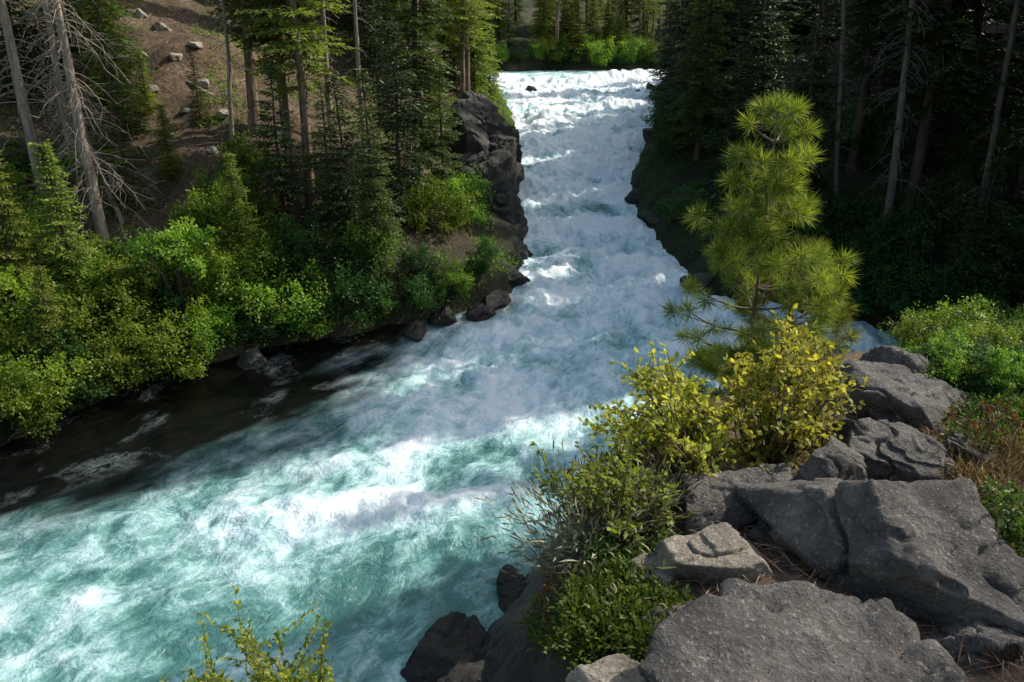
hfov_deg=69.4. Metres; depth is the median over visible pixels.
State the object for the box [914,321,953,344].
shrub
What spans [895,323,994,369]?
shrub
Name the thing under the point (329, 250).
shrub
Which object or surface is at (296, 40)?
conifer tree
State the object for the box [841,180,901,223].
shrub
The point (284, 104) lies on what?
conifer tree
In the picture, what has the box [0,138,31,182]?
shrub
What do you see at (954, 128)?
conifer tree
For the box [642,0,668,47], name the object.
conifer tree
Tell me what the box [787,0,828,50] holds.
conifer tree
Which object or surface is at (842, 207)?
shrub
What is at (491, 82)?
conifer tree
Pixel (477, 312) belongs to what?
shore rock
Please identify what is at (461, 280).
shrub
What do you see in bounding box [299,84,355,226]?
conifer tree
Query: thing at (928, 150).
shrub
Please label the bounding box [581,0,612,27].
conifer tree
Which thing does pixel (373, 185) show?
conifer tree
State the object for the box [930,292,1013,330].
shrub
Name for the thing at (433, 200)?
shrub
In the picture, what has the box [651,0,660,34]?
conifer tree
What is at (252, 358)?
boulder
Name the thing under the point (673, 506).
grass tuft
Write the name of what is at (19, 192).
shrub
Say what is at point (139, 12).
slope stone
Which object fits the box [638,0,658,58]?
conifer tree
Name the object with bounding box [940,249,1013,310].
shrub
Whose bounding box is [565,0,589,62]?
conifer tree
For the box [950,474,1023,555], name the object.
shrub
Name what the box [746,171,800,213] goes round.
shrub
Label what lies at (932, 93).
conifer tree
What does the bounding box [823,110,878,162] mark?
shrub
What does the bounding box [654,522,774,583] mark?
boulder
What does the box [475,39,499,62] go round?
shrub
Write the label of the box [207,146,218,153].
slope stone
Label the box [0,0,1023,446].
ground
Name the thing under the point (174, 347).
shrub
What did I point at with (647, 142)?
rock outcrop
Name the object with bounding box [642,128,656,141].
shore rock
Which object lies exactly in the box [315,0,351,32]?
conifer tree
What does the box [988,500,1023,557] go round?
mat plant
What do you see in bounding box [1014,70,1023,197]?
conifer tree
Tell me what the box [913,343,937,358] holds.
shrub
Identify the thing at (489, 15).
conifer tree
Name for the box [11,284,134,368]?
shrub
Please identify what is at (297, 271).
shrub
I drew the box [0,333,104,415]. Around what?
shrub
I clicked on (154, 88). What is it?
slope stone
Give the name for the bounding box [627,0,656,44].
conifer tree
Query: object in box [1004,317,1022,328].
shrub
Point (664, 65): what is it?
conifer tree
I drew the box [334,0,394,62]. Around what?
conifer tree
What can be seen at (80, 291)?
shrub
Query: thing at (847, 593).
needle litter
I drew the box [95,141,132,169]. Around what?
shrub
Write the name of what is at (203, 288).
shrub
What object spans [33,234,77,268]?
shrub
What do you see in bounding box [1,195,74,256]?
shrub
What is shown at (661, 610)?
boulder
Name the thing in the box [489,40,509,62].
shrub
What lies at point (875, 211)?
shrub
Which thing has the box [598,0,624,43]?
conifer tree
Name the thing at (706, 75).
conifer tree
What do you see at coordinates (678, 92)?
conifer tree
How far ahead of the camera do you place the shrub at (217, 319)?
26.73 m
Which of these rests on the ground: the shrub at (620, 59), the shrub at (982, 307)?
the shrub at (620, 59)
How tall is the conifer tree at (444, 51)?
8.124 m
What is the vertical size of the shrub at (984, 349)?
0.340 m
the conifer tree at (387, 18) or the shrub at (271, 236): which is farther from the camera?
the conifer tree at (387, 18)
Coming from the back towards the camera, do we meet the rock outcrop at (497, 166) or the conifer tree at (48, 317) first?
the rock outcrop at (497, 166)
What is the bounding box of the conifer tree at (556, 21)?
[540,0,574,58]
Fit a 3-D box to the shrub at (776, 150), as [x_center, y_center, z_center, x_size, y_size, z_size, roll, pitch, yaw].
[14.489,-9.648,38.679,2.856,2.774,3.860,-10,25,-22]
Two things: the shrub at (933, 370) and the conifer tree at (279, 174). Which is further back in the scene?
the conifer tree at (279, 174)
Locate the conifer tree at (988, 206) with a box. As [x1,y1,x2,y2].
[942,152,1016,289]
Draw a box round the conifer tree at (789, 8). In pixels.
[741,0,822,64]
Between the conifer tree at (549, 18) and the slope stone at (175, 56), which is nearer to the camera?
the slope stone at (175, 56)
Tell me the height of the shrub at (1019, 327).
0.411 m
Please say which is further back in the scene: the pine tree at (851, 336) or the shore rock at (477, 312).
the shore rock at (477, 312)
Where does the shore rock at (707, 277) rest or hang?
in the river
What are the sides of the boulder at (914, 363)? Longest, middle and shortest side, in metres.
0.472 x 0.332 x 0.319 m
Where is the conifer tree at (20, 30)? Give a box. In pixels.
[0,0,74,107]
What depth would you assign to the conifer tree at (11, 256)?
24.71 m
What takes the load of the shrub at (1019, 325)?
on the cliff
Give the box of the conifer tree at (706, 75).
[667,0,746,161]
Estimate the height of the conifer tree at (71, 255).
6.034 m
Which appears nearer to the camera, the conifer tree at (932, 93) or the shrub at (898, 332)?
the shrub at (898, 332)
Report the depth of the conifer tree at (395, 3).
53.66 m
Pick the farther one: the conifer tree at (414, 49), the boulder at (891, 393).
the conifer tree at (414, 49)
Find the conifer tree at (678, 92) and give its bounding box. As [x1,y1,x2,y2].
[662,3,724,145]
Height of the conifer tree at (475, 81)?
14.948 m
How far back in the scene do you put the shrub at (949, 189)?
30.39 m
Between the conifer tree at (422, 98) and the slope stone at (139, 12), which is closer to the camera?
the slope stone at (139, 12)
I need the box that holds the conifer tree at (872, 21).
[822,0,918,172]
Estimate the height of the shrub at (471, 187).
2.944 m
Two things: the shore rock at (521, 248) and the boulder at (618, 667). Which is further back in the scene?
the shore rock at (521, 248)
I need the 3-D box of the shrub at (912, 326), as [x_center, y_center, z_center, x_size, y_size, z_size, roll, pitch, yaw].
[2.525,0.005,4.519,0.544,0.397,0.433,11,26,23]
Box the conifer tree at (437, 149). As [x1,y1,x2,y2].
[416,65,465,198]
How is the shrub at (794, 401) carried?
on the cliff
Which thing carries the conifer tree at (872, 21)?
on the ground
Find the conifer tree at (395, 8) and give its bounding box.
[386,0,407,31]
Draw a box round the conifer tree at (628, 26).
[613,1,637,33]
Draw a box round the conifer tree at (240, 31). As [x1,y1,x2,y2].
[214,0,252,35]
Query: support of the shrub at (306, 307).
on the ground
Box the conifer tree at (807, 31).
[796,0,833,52]
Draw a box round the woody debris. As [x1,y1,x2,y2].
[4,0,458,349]
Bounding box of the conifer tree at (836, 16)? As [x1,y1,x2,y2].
[829,1,862,39]
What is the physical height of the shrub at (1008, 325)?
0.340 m
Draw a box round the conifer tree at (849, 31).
[847,0,858,36]
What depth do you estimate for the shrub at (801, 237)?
31.52 m
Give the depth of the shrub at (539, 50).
100.01 m
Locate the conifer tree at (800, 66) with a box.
[784,13,830,128]
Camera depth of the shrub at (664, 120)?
46.30 m
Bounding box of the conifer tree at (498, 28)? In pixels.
[484,0,517,40]
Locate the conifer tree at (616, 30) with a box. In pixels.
[609,0,631,52]
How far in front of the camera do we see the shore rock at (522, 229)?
38.94 m
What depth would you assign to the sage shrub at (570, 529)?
2.45 m
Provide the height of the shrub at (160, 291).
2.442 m
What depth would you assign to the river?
21.84 m
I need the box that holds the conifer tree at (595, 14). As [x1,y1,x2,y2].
[581,0,604,40]
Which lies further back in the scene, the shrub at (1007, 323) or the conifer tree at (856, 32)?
the conifer tree at (856, 32)
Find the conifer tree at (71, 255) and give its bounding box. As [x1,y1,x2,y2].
[26,138,104,295]
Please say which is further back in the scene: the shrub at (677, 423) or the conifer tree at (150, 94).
the conifer tree at (150, 94)
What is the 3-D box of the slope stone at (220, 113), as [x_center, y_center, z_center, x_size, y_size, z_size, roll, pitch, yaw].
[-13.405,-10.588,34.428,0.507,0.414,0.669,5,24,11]
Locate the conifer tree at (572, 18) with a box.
[559,0,586,39]
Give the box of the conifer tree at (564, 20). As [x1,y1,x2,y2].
[559,2,572,42]
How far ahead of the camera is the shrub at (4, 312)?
24.40 m
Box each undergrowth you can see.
[0,0,521,428]
[631,2,1023,319]
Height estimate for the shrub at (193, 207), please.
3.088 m
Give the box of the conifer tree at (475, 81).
[441,0,502,96]
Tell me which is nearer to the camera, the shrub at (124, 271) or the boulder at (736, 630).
the boulder at (736, 630)
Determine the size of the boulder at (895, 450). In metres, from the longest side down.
0.468 x 0.404 x 0.276 m
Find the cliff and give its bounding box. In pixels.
[437,349,1023,681]
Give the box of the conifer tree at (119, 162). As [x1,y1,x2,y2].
[75,17,164,212]
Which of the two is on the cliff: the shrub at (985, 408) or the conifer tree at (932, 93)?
the shrub at (985, 408)
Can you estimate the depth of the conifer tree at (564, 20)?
103.51 m
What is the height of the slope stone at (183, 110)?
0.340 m
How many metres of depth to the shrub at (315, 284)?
28.32 m
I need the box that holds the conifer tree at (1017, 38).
[989,22,1023,123]
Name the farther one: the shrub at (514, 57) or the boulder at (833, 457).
the shrub at (514, 57)
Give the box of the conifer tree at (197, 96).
[181,51,213,124]
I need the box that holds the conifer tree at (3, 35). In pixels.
[0,9,27,73]
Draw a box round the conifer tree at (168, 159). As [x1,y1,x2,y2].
[150,104,188,184]
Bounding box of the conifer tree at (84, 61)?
[65,0,145,68]
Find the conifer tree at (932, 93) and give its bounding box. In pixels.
[870,0,1023,224]
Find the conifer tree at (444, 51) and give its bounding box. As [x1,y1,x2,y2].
[430,2,459,84]
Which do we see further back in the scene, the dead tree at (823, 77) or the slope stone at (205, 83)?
the slope stone at (205, 83)
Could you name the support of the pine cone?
on the cliff
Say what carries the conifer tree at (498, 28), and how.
on the ground
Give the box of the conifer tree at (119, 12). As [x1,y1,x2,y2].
[50,0,154,100]
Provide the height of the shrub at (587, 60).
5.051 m
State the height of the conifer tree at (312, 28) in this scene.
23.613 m
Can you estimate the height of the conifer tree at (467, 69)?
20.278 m
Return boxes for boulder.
[236,347,266,369]
[400,611,485,681]
[496,564,525,612]
[565,653,646,681]
[627,552,677,585]
[638,578,966,681]
[641,597,697,628]
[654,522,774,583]
[675,467,771,535]
[733,477,1023,634]
[748,517,782,551]
[757,463,792,482]
[784,403,856,447]
[793,435,867,480]
[830,378,872,417]
[836,359,974,433]
[845,417,961,482]
[859,345,939,374]
[921,619,1023,670]
[940,431,1015,477]
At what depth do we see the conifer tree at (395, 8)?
61.52 m
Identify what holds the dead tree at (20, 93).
on the ground
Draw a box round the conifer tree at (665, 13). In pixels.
[660,0,673,28]
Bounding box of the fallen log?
[141,51,220,99]
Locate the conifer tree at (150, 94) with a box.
[130,50,161,115]
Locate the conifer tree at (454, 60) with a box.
[437,0,470,84]
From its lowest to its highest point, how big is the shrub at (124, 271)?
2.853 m
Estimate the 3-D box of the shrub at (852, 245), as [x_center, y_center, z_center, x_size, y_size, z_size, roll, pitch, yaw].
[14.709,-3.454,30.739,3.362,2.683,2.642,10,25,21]
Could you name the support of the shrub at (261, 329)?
on the ground
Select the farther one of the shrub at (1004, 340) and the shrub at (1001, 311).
the shrub at (1001, 311)
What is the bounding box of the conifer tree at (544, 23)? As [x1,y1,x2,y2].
[526,0,555,49]
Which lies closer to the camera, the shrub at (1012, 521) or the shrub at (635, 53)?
the shrub at (1012, 521)
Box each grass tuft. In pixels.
[546,430,715,559]
[920,412,1023,499]
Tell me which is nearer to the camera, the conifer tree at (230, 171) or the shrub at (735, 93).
the conifer tree at (230, 171)
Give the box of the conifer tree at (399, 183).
[357,16,438,228]
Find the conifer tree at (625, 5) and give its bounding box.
[615,0,635,40]
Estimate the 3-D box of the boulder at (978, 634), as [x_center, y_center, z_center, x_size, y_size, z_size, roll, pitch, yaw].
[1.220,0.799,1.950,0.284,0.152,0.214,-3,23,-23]
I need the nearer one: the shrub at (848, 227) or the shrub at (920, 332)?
the shrub at (920, 332)
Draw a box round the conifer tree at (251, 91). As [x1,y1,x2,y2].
[194,0,287,136]
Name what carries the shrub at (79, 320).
on the ground
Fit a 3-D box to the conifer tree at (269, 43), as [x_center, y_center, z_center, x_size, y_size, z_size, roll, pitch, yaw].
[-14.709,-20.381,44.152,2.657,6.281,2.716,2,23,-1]
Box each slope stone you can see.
[136,8,147,18]
[145,85,158,92]
[153,21,171,30]
[169,53,182,60]
[178,108,189,112]
[187,41,202,48]
[196,78,209,88]
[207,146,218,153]
[217,109,228,118]
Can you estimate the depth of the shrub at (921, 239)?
29.92 m
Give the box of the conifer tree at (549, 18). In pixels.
[533,0,555,30]
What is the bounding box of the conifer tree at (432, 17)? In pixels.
[418,0,435,40]
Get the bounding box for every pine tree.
[658,87,862,406]
[707,230,867,400]
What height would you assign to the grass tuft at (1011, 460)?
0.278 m
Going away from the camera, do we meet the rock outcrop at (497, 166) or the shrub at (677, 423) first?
the shrub at (677, 423)
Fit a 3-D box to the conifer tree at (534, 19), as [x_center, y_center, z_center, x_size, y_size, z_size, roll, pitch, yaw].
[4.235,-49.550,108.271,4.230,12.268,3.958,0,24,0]
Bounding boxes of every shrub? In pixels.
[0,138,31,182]
[0,142,48,173]
[0,159,50,208]
[0,190,37,254]
[0,257,54,330]
[0,257,83,335]
[0,302,66,369]
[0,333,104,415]
[0,353,70,442]
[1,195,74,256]
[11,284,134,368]
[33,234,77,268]
[35,225,78,264]
[37,206,76,230]
[41,262,159,352]
[42,143,82,181]
[45,238,114,283]
[49,246,127,311]
[52,343,130,420]
[63,279,128,310]
[74,310,166,398]
[75,229,149,292]
[85,272,143,313]
[94,253,168,323]
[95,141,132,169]
[97,221,191,289]
[105,286,226,381]
[111,262,200,316]
[118,214,222,318]
[148,224,235,300]
[159,175,259,243]
[160,585,349,681]
[171,232,277,311]
[174,297,251,358]
[190,167,256,219]
[193,240,247,282]
[196,227,293,318]
[201,156,259,205]
[201,225,257,269]
[209,132,291,189]
[221,296,292,351]
[228,256,347,340]
[239,184,286,234]
[242,209,325,285]
[242,277,280,300]
[252,224,288,267]
[258,238,306,296]
[271,276,342,337]
[277,214,362,278]
[306,252,393,341]
[317,174,372,221]
[327,213,404,269]
[349,173,387,206]
[370,278,404,320]
[388,178,412,200]
[394,174,478,238]
[395,236,441,277]
[399,268,446,313]
[404,170,434,196]
[419,168,469,205]
[428,163,499,225]
[429,259,474,297]
[463,249,493,279]
[472,437,696,591]
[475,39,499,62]
[476,233,500,262]
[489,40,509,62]
[504,45,524,62]
[522,35,548,59]
[529,434,681,540]
[535,29,572,63]
[536,565,580,623]
[554,35,579,60]
[572,33,608,65]
[578,341,739,481]
[580,32,619,66]
[609,44,636,67]
[617,29,652,63]
[638,36,665,66]
[640,92,674,131]
[644,81,666,102]
[653,184,713,221]
[656,101,684,130]
[692,303,867,470]
[719,65,767,100]
[723,80,752,100]
[739,218,817,275]
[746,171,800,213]
[757,132,801,163]
[766,223,836,256]
[770,215,842,283]
[775,135,826,163]
[780,178,863,255]
[784,70,837,113]
[792,159,832,192]
[801,212,867,248]
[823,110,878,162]
[831,223,906,288]
[834,272,877,316]
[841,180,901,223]
[846,243,938,318]
[854,188,946,246]
[857,199,952,281]
[858,123,912,185]
[873,111,948,166]
[877,308,951,351]
[884,268,971,318]
[886,308,957,346]
[891,318,930,346]
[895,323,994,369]
[900,290,1004,340]
[910,338,976,392]
[913,166,996,237]
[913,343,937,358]
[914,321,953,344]
[916,339,997,389]
[917,296,957,332]
[927,233,1021,306]
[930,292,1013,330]
[936,420,1008,449]
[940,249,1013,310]
[942,315,1023,369]
[946,398,1023,445]
[947,311,1005,336]
[948,318,992,344]
[948,332,1000,393]
[949,292,1023,320]
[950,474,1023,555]
[958,350,1020,399]
[968,341,1023,396]
[978,302,1023,327]
[993,313,1021,330]
[994,318,1021,339]
[997,324,1023,348]
[998,124,1023,150]
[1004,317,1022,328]
[1007,319,1023,342]
[1010,343,1023,393]
[1012,319,1023,335]
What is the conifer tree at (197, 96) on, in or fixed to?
on the ground
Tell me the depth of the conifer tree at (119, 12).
32.97 m
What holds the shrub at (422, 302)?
on the ground
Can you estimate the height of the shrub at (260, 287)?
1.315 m
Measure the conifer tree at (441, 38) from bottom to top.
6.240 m
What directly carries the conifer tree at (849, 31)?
on the ground
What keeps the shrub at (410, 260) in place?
on the ground
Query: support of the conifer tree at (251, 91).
on the ground
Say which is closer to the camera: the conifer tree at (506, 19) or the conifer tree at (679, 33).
the conifer tree at (679, 33)
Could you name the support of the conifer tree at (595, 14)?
on the ground
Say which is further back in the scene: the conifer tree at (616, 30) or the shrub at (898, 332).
the conifer tree at (616, 30)
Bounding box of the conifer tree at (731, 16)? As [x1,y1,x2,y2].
[692,0,747,94]
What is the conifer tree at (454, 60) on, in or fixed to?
on the ground
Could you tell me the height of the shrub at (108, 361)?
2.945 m
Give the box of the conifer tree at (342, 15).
[326,0,388,48]
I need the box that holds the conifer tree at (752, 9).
[719,0,807,147]
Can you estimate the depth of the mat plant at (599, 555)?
2.38 m
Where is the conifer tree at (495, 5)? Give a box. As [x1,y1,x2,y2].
[485,0,503,41]
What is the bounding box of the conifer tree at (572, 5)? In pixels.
[562,0,586,50]
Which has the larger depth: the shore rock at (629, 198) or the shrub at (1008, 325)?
the shore rock at (629, 198)
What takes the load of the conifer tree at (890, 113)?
on the ground
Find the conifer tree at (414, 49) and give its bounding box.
[372,0,462,180]
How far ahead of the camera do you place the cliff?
2.96 m
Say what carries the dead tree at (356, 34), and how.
on the ground
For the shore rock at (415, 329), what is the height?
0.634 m
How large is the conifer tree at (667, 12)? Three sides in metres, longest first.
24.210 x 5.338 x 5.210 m
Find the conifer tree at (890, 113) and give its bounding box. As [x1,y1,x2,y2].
[869,0,985,144]
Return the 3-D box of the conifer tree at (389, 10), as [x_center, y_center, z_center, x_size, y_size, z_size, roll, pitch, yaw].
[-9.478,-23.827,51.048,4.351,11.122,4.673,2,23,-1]
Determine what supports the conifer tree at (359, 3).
on the ground
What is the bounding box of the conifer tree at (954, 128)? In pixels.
[881,0,1023,172]
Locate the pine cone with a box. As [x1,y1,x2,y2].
[980,638,1023,667]
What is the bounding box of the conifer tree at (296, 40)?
[234,0,359,213]
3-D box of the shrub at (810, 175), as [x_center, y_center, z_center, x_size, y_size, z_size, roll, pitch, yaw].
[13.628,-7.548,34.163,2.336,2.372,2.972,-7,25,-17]
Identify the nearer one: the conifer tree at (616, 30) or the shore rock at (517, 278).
the shore rock at (517, 278)
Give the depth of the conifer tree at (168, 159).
30.68 m
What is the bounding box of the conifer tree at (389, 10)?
[347,0,403,69]
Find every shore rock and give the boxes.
[402,318,426,341]
[428,305,456,326]
[465,303,495,321]
[482,289,511,310]
[508,235,528,258]
[508,269,529,285]
[514,222,528,237]
[526,85,536,90]
[624,188,641,203]
[640,209,660,223]
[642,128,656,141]
[679,272,713,291]
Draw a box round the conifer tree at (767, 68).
[701,0,793,196]
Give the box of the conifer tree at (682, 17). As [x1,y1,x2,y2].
[648,0,690,102]
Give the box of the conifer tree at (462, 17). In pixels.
[430,0,492,100]
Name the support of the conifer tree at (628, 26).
on the ground
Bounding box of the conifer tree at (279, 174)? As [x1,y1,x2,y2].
[242,56,313,227]
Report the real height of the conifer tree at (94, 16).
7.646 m
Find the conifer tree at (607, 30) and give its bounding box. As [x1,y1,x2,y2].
[600,0,616,44]
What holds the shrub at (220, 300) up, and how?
on the ground
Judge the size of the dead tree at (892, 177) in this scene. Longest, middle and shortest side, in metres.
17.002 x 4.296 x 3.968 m
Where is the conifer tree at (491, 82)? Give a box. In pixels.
[478,29,504,100]
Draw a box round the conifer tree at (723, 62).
[665,0,729,102]
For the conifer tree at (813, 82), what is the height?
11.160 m
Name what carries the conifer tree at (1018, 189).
on the ground
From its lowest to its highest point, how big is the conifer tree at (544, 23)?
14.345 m
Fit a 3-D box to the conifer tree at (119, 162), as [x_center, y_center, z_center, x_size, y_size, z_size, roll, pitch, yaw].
[-15.445,-8.469,28.559,2.982,7.430,3.039,2,23,-1]
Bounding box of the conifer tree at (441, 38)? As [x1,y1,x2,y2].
[431,18,442,43]
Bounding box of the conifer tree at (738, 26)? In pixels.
[721,0,761,71]
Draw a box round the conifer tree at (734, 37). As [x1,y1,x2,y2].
[720,0,759,63]
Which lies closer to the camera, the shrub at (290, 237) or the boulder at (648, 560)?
the boulder at (648, 560)
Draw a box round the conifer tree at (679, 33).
[654,0,728,120]
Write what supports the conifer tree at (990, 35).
on the ground
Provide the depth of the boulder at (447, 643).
14.89 m
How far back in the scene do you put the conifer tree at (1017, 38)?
33.60 m
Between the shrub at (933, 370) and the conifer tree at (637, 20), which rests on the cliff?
the shrub at (933, 370)
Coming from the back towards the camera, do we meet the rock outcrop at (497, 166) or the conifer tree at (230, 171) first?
the rock outcrop at (497, 166)
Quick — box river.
[0,68,900,681]
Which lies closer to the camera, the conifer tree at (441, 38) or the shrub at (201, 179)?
the shrub at (201, 179)
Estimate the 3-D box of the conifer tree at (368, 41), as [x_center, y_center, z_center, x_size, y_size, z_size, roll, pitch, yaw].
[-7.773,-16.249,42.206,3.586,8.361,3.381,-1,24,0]
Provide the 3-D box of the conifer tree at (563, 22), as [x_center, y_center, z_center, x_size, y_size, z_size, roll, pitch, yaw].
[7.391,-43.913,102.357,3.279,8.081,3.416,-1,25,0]
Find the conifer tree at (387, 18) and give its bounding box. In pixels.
[373,2,396,46]
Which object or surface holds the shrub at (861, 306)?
on the ground
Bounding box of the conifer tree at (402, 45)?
[391,0,425,76]
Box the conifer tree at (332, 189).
[307,67,383,260]
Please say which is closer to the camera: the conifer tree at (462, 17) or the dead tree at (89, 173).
the dead tree at (89, 173)
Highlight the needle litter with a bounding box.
[551,345,1023,681]
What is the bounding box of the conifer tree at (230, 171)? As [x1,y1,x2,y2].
[209,151,262,265]
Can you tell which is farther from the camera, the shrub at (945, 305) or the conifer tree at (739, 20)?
the conifer tree at (739, 20)
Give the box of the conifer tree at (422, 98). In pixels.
[406,35,439,136]
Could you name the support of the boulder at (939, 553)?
on the cliff
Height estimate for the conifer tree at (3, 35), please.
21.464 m
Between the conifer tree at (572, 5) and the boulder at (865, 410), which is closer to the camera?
the boulder at (865, 410)
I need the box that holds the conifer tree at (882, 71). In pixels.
[833,0,925,115]
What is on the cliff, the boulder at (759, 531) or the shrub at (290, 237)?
the boulder at (759, 531)
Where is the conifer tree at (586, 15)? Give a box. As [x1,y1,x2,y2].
[583,0,589,29]
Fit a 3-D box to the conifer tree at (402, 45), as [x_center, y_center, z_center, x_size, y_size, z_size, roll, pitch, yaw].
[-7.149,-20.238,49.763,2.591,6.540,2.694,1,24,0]
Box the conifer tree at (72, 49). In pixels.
[16,0,112,55]
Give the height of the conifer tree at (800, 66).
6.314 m
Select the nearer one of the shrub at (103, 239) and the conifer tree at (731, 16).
the shrub at (103, 239)
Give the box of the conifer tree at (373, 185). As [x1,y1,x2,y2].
[345,66,411,284]
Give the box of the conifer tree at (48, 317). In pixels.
[26,265,75,364]
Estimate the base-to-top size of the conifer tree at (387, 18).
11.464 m
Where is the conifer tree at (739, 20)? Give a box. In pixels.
[718,0,782,86]
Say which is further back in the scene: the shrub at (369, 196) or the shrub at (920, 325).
the shrub at (369, 196)
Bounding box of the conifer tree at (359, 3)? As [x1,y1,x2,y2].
[340,0,388,82]
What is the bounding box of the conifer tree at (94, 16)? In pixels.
[67,0,153,134]
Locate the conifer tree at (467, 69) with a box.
[438,0,501,90]
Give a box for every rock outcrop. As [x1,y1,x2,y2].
[445,90,524,194]
[452,148,527,224]
[638,138,653,162]
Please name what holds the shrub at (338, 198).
on the ground
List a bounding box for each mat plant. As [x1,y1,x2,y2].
[515,553,694,671]
[573,522,681,573]
[941,388,1023,448]
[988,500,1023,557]
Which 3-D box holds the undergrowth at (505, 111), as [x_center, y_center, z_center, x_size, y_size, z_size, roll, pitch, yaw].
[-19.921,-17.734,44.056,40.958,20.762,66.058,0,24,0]
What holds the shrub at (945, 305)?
on the ground
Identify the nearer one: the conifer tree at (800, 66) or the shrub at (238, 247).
the shrub at (238, 247)
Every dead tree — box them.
[0,0,100,198]
[1,0,104,144]
[15,0,170,263]
[38,72,167,239]
[206,0,248,142]
[217,0,221,19]
[304,1,339,128]
[341,0,379,182]
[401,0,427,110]
[804,0,833,213]
[818,0,858,223]
[847,0,968,235]
[974,0,1023,204]
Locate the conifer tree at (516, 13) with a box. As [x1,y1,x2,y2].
[507,0,528,22]
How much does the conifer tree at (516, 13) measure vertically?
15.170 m
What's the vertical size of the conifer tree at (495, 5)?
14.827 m
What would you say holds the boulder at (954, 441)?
on the cliff
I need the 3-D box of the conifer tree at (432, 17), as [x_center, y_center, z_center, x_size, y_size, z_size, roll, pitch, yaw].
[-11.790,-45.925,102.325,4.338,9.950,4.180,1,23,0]
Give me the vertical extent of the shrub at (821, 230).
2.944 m
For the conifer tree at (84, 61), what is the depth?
34.73 m
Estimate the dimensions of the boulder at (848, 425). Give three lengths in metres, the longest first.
0.442 x 0.302 x 0.243 m
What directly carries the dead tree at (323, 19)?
on the ground
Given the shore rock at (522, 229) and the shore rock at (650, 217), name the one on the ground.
the shore rock at (650, 217)
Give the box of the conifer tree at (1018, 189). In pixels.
[971,3,1023,207]
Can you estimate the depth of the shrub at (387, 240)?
29.54 m
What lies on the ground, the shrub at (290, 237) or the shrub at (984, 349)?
the shrub at (290, 237)
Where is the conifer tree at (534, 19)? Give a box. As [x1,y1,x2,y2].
[528,0,553,38]
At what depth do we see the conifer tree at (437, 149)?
34.97 m
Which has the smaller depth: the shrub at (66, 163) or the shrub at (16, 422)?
the shrub at (16, 422)
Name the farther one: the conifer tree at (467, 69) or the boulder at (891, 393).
the conifer tree at (467, 69)
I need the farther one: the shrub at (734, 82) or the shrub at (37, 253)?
the shrub at (734, 82)
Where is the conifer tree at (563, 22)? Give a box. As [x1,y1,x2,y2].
[559,0,575,48]
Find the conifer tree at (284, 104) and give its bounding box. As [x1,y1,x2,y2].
[225,0,335,173]
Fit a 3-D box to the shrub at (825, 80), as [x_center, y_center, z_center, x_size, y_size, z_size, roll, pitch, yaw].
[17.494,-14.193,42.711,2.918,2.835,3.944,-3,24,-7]
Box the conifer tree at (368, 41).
[351,0,406,125]
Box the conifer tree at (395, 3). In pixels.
[388,0,441,75]
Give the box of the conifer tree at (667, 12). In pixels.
[655,0,675,37]
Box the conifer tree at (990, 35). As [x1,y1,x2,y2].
[942,0,1021,114]
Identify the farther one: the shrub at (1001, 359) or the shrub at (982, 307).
the shrub at (982, 307)
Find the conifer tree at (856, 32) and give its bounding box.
[835,0,902,66]
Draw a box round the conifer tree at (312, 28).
[299,0,328,51]
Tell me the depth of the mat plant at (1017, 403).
3.33 m
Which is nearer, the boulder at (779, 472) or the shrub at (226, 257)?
the boulder at (779, 472)
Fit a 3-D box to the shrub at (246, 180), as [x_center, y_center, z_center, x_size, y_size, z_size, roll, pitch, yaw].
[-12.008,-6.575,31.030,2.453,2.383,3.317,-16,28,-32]
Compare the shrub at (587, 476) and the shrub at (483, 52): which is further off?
the shrub at (483, 52)
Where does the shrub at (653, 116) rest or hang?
on the ground
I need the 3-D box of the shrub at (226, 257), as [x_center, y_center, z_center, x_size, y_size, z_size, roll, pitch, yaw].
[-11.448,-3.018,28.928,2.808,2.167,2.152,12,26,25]
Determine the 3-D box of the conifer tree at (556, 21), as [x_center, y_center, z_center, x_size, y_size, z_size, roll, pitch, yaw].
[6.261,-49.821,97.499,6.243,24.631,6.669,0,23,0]
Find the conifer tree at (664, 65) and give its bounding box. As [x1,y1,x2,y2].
[646,8,682,131]
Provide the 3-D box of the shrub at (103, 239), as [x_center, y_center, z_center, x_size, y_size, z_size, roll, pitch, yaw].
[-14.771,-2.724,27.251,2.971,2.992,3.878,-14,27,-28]
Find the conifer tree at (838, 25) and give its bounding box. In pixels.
[828,0,867,40]
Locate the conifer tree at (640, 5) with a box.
[624,0,653,39]
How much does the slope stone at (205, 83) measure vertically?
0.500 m
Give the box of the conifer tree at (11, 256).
[0,150,49,311]
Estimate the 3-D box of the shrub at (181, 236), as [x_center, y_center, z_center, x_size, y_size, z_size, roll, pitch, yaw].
[-11.940,-2.398,26.683,3.189,3.995,3.320,-2,24,-4]
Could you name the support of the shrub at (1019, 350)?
on the cliff
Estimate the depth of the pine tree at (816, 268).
9.10 m
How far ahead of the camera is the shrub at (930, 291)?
28.48 m
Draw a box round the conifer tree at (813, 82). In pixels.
[749,0,857,240]
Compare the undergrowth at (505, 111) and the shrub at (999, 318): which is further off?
the undergrowth at (505, 111)
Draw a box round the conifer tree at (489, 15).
[481,0,502,29]
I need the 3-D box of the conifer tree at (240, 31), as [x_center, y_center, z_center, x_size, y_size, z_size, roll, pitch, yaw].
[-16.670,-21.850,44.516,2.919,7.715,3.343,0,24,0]
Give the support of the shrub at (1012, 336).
on the cliff
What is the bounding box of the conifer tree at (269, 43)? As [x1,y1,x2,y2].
[251,0,286,45]
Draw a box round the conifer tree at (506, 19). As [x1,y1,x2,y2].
[500,0,518,46]

